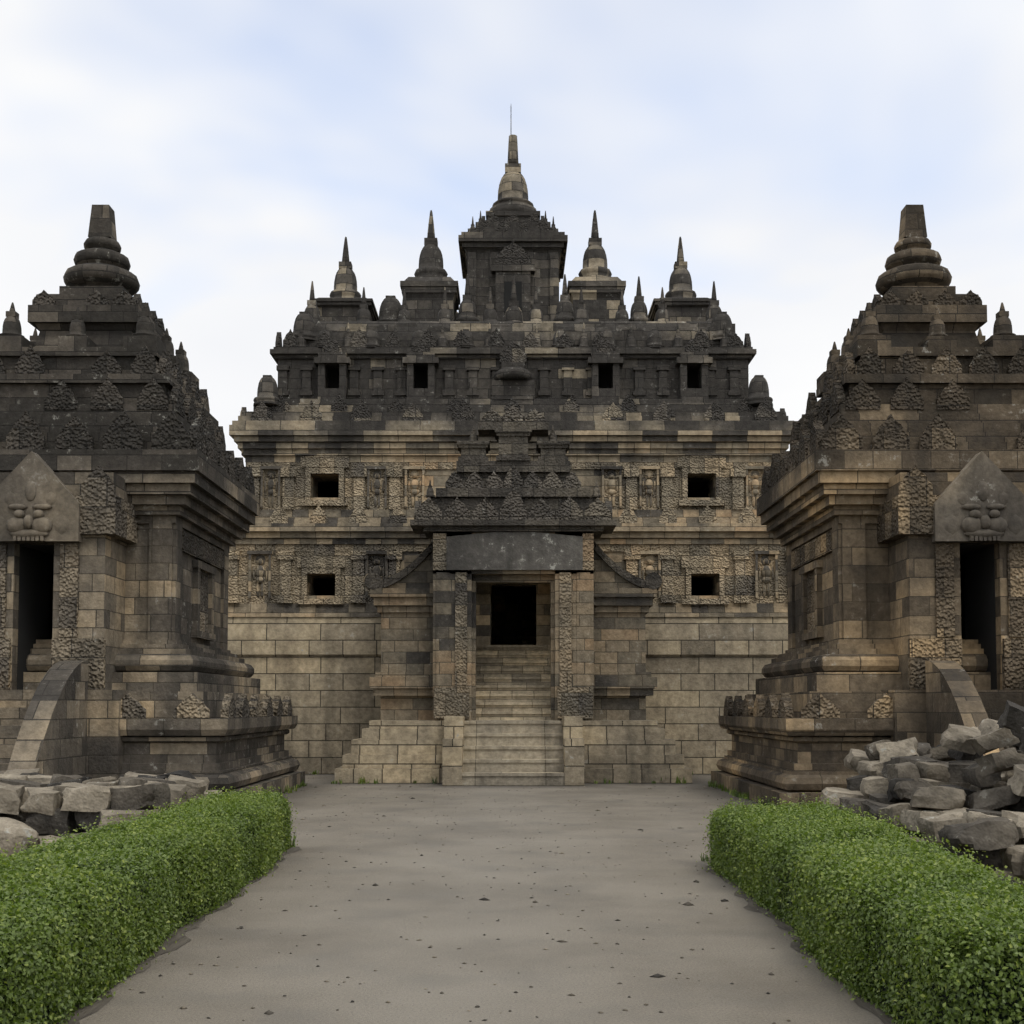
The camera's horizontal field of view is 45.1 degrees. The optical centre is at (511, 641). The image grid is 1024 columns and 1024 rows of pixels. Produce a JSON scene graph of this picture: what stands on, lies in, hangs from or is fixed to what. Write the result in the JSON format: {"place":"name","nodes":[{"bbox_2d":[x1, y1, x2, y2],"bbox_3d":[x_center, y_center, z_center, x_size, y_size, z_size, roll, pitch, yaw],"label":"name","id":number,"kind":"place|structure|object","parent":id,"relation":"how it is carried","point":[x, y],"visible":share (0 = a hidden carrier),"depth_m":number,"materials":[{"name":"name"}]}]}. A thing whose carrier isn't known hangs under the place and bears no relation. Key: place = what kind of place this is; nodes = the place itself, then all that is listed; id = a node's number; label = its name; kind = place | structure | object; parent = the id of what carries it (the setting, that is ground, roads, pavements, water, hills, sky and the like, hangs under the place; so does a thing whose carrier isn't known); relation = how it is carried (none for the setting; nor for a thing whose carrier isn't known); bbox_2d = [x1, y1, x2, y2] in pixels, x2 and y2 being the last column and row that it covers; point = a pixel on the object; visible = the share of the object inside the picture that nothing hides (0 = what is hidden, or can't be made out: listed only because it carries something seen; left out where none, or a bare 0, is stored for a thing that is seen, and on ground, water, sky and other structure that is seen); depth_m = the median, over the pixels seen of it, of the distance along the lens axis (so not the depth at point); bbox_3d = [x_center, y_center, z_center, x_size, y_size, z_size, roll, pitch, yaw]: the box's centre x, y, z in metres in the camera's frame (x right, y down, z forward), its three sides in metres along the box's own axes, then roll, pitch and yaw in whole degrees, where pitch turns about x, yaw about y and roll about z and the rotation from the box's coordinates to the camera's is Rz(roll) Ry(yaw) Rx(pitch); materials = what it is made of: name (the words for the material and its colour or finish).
{"place":"outdoors","nodes":[
{"label":"outdoors","id":0,"kind":"place"},
{"bbox_2d":[79,774,883,1023],"bbox_3d":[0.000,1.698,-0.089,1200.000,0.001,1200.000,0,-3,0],"label":"ground","id":1,"kind":"structure","parent":0,"point":[361,940],"depth_m":9.45,"materials":[{"name":"grey concrete"}]},
{"bbox_2d":[0,768,221,856],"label":"stone rubble","id":2,"kind":"object","parent":1,"relation":"on","point":[35,804],"visible":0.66,"depth_m":14.22,"materials":[{"name":"grey stone"}]},
{"bbox_2d":[0,205,304,793],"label":"small temple","id":3,"kind":"structure","parent":1,"relation":"on","point":[129,505],"depth_m":21.30,"materials":[{"name":"stone"}]},
{"bbox_2d":[56,847,301,1023],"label":"hedge soil","id":4,"kind":"structure","parent":1,"relation":"on","point":[171,945],"depth_m":8.72,"materials":[{"name":"soil"}]},
{"bbox_2d":[0,785,299,1023],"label":"hedge","id":5,"kind":"object","parent":4,"relation":"on","point":[91,914],"visible":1,"depth_m":8.15,"materials":[{"name":"green plant"}]},
{"bbox_2d":[128,784,798,1023],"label":"path pebbles","id":6,"kind":"object","parent":1,"relation":"on","point":[269,1012],"visible":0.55,"depth_m":10.50,"materials":[{"name":"stone"}]},
{"bbox_2d":[228,394,792,773],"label":"temple wall","id":7,"kind":"structure","parent":1,"relation":"on","point":[341,484],"depth_m":31.13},
{"bbox_2d":[253,135,772,406],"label":"temple roof","id":8,"kind":"structure","parent":7,"relation":"on","point":[514,327],"depth_m":32.55,"materials":[{"name":"grey stone"}]},
{"bbox_2d":[335,404,691,785],"bbox_3d":[0.030,-1.129,29.675,7.900,8.760,6.150,0,-3,0],"label":"temple porch","id":9,"kind":"object","parent":1,"relation":"on","point":[565,707],"visible":1,"depth_m":28.06,"materials":[{"name":"grey stone"}]},
{"bbox_2d":[267,769,769,861],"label":"weed tufts","id":10,"kind":"object","parent":1,"relation":"on","point":[738,794],"visible":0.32,"depth_m":25.03,"materials":[{"name":"green plant"}]},
{"bbox_2d":[705,862,897,1023],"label":"hedge soil","id":11,"kind":"structure","parent":1,"relation":"on","point":[866,1005],"depth_m":9.02,"materials":[{"name":"soil"}]},
{"bbox_2d":[696,792,1023,1023],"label":"hedge","id":12,"kind":"object","parent":11,"relation":"on","point":[894,921],"visible":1,"depth_m":7.36,"materials":[{"name":"green plant"}]},
{"bbox_2d":[711,205,1023,806],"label":"small temple","id":13,"kind":"structure","parent":1,"relation":"on","point":[890,505],"depth_m":21.43,"materials":[{"name":"stone"}]},
{"bbox_2d":[822,700,1023,886],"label":"stone rubble","id":14,"kind":"object","parent":1,"relation":"on","point":[971,796],"visible":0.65,"depth_m":13.08,"materials":[{"name":"grey stone"}]},
{"bbox_2d":[0,0,1023,466],"label":"sky","id":15,"kind":"structure","parent":0,"point":[235,148],"materials":[{"name":"white"}]}
]}

